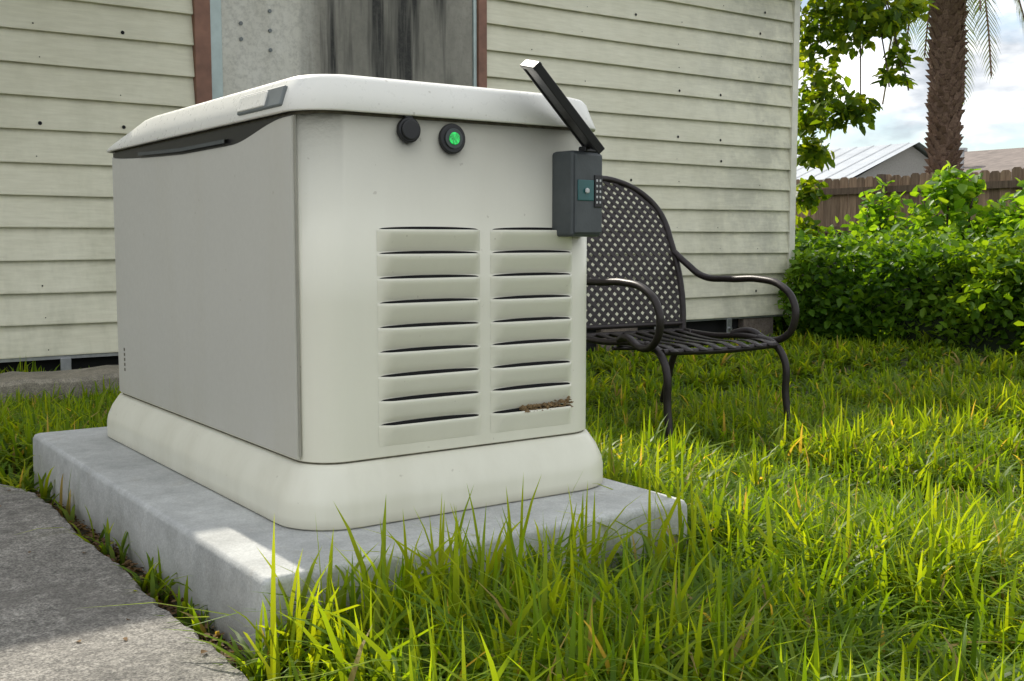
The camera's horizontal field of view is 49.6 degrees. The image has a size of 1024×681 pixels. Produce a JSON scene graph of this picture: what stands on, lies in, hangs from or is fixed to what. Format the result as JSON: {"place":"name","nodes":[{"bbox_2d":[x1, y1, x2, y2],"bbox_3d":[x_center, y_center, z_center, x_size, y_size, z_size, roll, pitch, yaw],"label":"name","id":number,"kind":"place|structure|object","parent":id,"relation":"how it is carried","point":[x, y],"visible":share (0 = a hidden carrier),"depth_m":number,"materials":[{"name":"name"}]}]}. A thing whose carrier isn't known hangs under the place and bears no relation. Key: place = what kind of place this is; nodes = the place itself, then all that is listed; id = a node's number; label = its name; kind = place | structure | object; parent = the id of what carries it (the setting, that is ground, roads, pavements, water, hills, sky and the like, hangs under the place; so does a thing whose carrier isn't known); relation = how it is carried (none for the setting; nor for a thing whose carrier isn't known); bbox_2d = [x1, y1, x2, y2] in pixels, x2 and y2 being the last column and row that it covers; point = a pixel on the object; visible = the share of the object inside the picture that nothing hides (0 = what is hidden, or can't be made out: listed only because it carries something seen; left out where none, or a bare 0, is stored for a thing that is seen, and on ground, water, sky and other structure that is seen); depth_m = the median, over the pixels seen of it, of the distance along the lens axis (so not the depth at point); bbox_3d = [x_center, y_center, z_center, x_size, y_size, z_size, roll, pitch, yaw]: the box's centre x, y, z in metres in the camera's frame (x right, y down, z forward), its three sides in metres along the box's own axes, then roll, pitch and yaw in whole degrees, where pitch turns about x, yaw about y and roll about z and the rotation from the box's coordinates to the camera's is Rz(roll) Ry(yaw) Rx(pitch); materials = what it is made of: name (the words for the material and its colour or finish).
{"place":"outdoors","nodes":[
{"label":"outdoors","id":0,"kind":"place"},
{"bbox_2d":[0,0,194,358],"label":"wall siding","id":1,"kind":"object","parent":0,"point":[79,76],"depth_m":5.30,"materials":[{"name":"beige wood"}]},
{"bbox_2d":[0,484,248,680],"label":"concrete path","id":2,"kind":"structure","parent":0,"point":[55,583],"depth_m":1.68,"materials":[{"name":"grey concrete"}]},
{"bbox_2d":[191,0,211,104],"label":"window trim","id":3,"kind":"structure","parent":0,"point":[201,48],"depth_m":5.59,"materials":[{"name":"brown wood"}]},
{"bbox_2d":[210,0,222,99],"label":"window frame","id":4,"kind":"object","parent":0,"point":[216,48],"visible":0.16,"depth_m":5.65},
{"bbox_2d":[472,0,476,86],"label":"window frame","id":5,"kind":"object","parent":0,"point":[474,34],"visible":0.2,"depth_m":6.54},
{"bbox_2d":[477,0,486,87],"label":"window trim","id":6,"kind":"structure","parent":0,"point":[481,43],"depth_m":6.55,"materials":[{"name":"wood"}]},
{"bbox_2d":[0,330,1023,680],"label":"ground","id":7,"kind":"structure","parent":0,"point":[209,630],"depth_m":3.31,"materials":[{"name":"green plant"}]},
{"bbox_2d":[0,365,118,404],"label":"concrete footing","id":8,"kind":"object","parent":7,"relation":"on","point":[29,382],"visible":0.3,"depth_m":4.55,"materials":[{"name":"grey concrete"}]},
{"bbox_2d":[0,489,617,680],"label":"dry leaf litter","id":9,"kind":"object","parent":7,"relation":"on","point":[129,564],"visible":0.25,"depth_m":2.00,"materials":[{"name":"brown plant"}]},
{"bbox_2d":[33,427,686,664],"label":"concrete slab","id":10,"kind":"structure","parent":7,"relation":"on","point":[208,542],"depth_m":1.92,"materials":[{"name":"grey concrete"}]},
{"bbox_2d":[107,74,602,530],"bbox_3d":[-0.406,-0.123,2.431,0.683,0.759,1.203,-4,6,-35],"label":"standby generator","id":11,"kind":"object","parent":10,"relation":"on","point":[358,300],"visible":1,"depth_m":1.96,"materials":[{"name":"beige paint"}]},
{"bbox_2d":[520,59,604,236],"bbox_3d":[0.089,-0.347,2.013,0.186,0.315,0.102,-4,6,-35],"label":"key lock box","id":12,"kind":"object","parent":11,"relation":"attached to","point":[577,189],"visible":1,"depth_m":2.03,"materials":[{"name":"grey plastic"}]},
{"bbox_2d":[0,319,737,372],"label":"crawlspace","id":13,"kind":"object","parent":7,"relation":"on","point":[718,326],"depth_m":5.54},
{"bbox_2d":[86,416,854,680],"bbox_3d":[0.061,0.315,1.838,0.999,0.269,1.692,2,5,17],"label":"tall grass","id":14,"kind":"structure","parent":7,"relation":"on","point":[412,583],"depth_m":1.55,"materials":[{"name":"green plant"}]},
{"bbox_2d":[596,328,636,350],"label":"pier","id":15,"kind":"structure","parent":7,"relation":"on","point":[615,330],"depth_m":7.35,"materials":[{"name":"grey concrete"}]},
{"bbox_2d":[586,176,799,446],"bbox_3d":[0.578,-0.126,4.223,0.673,1.037,0.846,-3,6,-31],"label":"patio chair","id":16,"kind":"object","parent":7,"relation":"on","point":[627,340],"visible":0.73,"depth_m":4.39,"materials":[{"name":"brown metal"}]},
{"bbox_2d":[738,317,772,341],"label":"pier","id":17,"kind":"structure","parent":7,"relation":"on","point":[764,325],"depth_m":8.18,"materials":[{"name":"grey concrete"}]},
{"bbox_2d":[795,0,938,242],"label":"broadleaf tree","id":18,"kind":"object","parent":7,"relation":"on","point":[895,18],"visible":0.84,"depth_m":9.24,"materials":[{"name":"green plant"}]},
{"bbox_2d":[773,215,1023,356],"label":"hedge","id":19,"kind":"object","parent":7,"relation":"on","point":[964,294],"visible":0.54,"depth_m":7.63,"materials":[{"name":"green plant"}]},
{"bbox_2d":[824,176,905,243],"bbox_3d":[4.307,-1.280,13.705,0.955,1.467,1.250,-4,6,-35],"label":"vine shrub","id":20,"kind":"object","parent":19,"relation":"on","point":[881,213],"visible":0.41,"depth_m":13.55,"materials":[{"name":"green plant"}]},
{"bbox_2d":[891,160,1023,246],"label":"vine shrub","id":21,"kind":"object","parent":19,"relation":"on","point":[957,198],"visible":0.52,"depth_m":12.37,"materials":[{"name":"green plant"}]},
{"bbox_2d":[981,178,1023,236],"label":"vine shrub","id":22,"kind":"object","parent":19,"relation":"on","point":[996,208],"visible":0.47,"depth_m":11.75,"materials":[{"name":"green plant"}]},
{"bbox_2d":[795,167,1023,236],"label":"wood fence","id":23,"kind":"object","parent":7,"relation":"on","point":[842,202],"visible":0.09,"depth_m":15.36,"materials":[{"name":"brown wood"}]},
{"bbox_2d":[857,0,1023,173],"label":"palm tree","id":24,"kind":"object","parent":7,"relation":"on","point":[948,50],"visible":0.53,"depth_m":15.64,"materials":[{"name":"brown plant"}]},
{"bbox_2d":[487,0,793,324],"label":"wall siding","id":25,"kind":"object","parent":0,"point":[727,216],"depth_m":7.62,"materials":[{"name":"beige wood"}]},
{"bbox_2d":[796,142,928,179],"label":"roof","id":26,"kind":"structure","parent":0,"point":[919,146],"depth_m":31.52,"materials":[{"name":"metal"}]},
{"bbox_2d":[824,144,889,178],"bbox_3d":[9.768,-5.065,31.270,3.000,1.125,0.040,-4,6,-35],"label":"roof seam","id":27,"kind":"object","parent":26,"relation":"on","point":[857,161],"visible":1,"depth_m":31.25,"materials":[{"name":"grey metal"}]},
{"bbox_2d":[844,142,908,176],"bbox_3d":[10.114,-5.020,30.782,3.000,1.125,0.040,-4,6,-35],"label":"roof seam","id":28,"kind":"object","parent":26,"relation":"on","point":[876,159],"visible":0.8,"depth_m":30.77,"materials":[{"name":"grey metal"}]},
{"bbox_2d":[856,146,928,178],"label":"gable wall","id":29,"kind":"structure","parent":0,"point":[909,161],"depth_m":31.38,"materials":[{"name":"paint"}]},
{"bbox_2d":[797,0,1023,150],"label":"sky","id":30,"kind":"structure","parent":0,"point":[993,119],"materials":[{"name":"white"}]},
{"bbox_2d":[960,148,1023,173],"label":"roof","id":31,"kind":"structure","parent":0,"point":[1000,160],"depth_m":37.02,"materials":[{"name":"brown"}]},
{"bbox_2d":[960,152,964,167],"bbox_3d":[14.917,-5.837,36.929,0.300,0.900,0.300,-4,6,-35],"label":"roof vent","id":32,"kind":"object","parent":31,"relation":"on","point":[962,155],"visible":0.14,"depth_m":36.78,"materials":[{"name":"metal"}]},
{"bbox_3d":[-4.603,-0.993,3.602,7.265,2.440,0.120,-4,6,-35],"label":"wall","id":33,"kind":"object","parent":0,"visible":0},
{"bbox_2d":[60,357,71,370],"bbox_3d":[-2.152,0.153,5.344,0.050,0.140,0.010,-4,6,-35],"label":"anchor bracket","id":34,"kind":"object","parent":33,"relation":"attached to","point":[65,363],"visible":0.45,"depth_m":5.33,"materials":[{"name":"silver metal"}]},
{"bbox_2d":[221,0,472,96],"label":"window board","id":35,"kind":"object","parent":33,"relation":"attached to","point":[430,41],"depth_m":6.08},
{"bbox_2d":[0,314,784,362],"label":"starter strip","id":36,"kind":"object","parent":33,"relation":"attached to","point":[59,357],"visible":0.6,"depth_m":5.40,"materials":[{"name":"wood"}]},
{"bbox_2d":[32,5,765,350],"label":"nail heads","id":37,"kind":"object","parent":33,"relation":"attached to","point":[124,125],"visible":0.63,"depth_m":6.89,"materials":[{"name":"metal"}]},
{"bbox_2d":[726,318,731,332],"bbox_3d":[1.561,-0.088,7.963,0.050,0.140,0.010,-4,6,-35],"label":"anchor bracket","id":38,"kind":"object","parent":33,"relation":"attached to","point":[728,323],"visible":0.56,"depth_m":7.95,"materials":[{"name":"silver metal"}]},
{"bbox_2d":[786,0,799,315],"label":"corner trim","id":39,"kind":"structure","parent":33,"relation":"attached to","point":[791,213],"depth_m":8.19,"materials":[{"name":"paint"}]}
]}

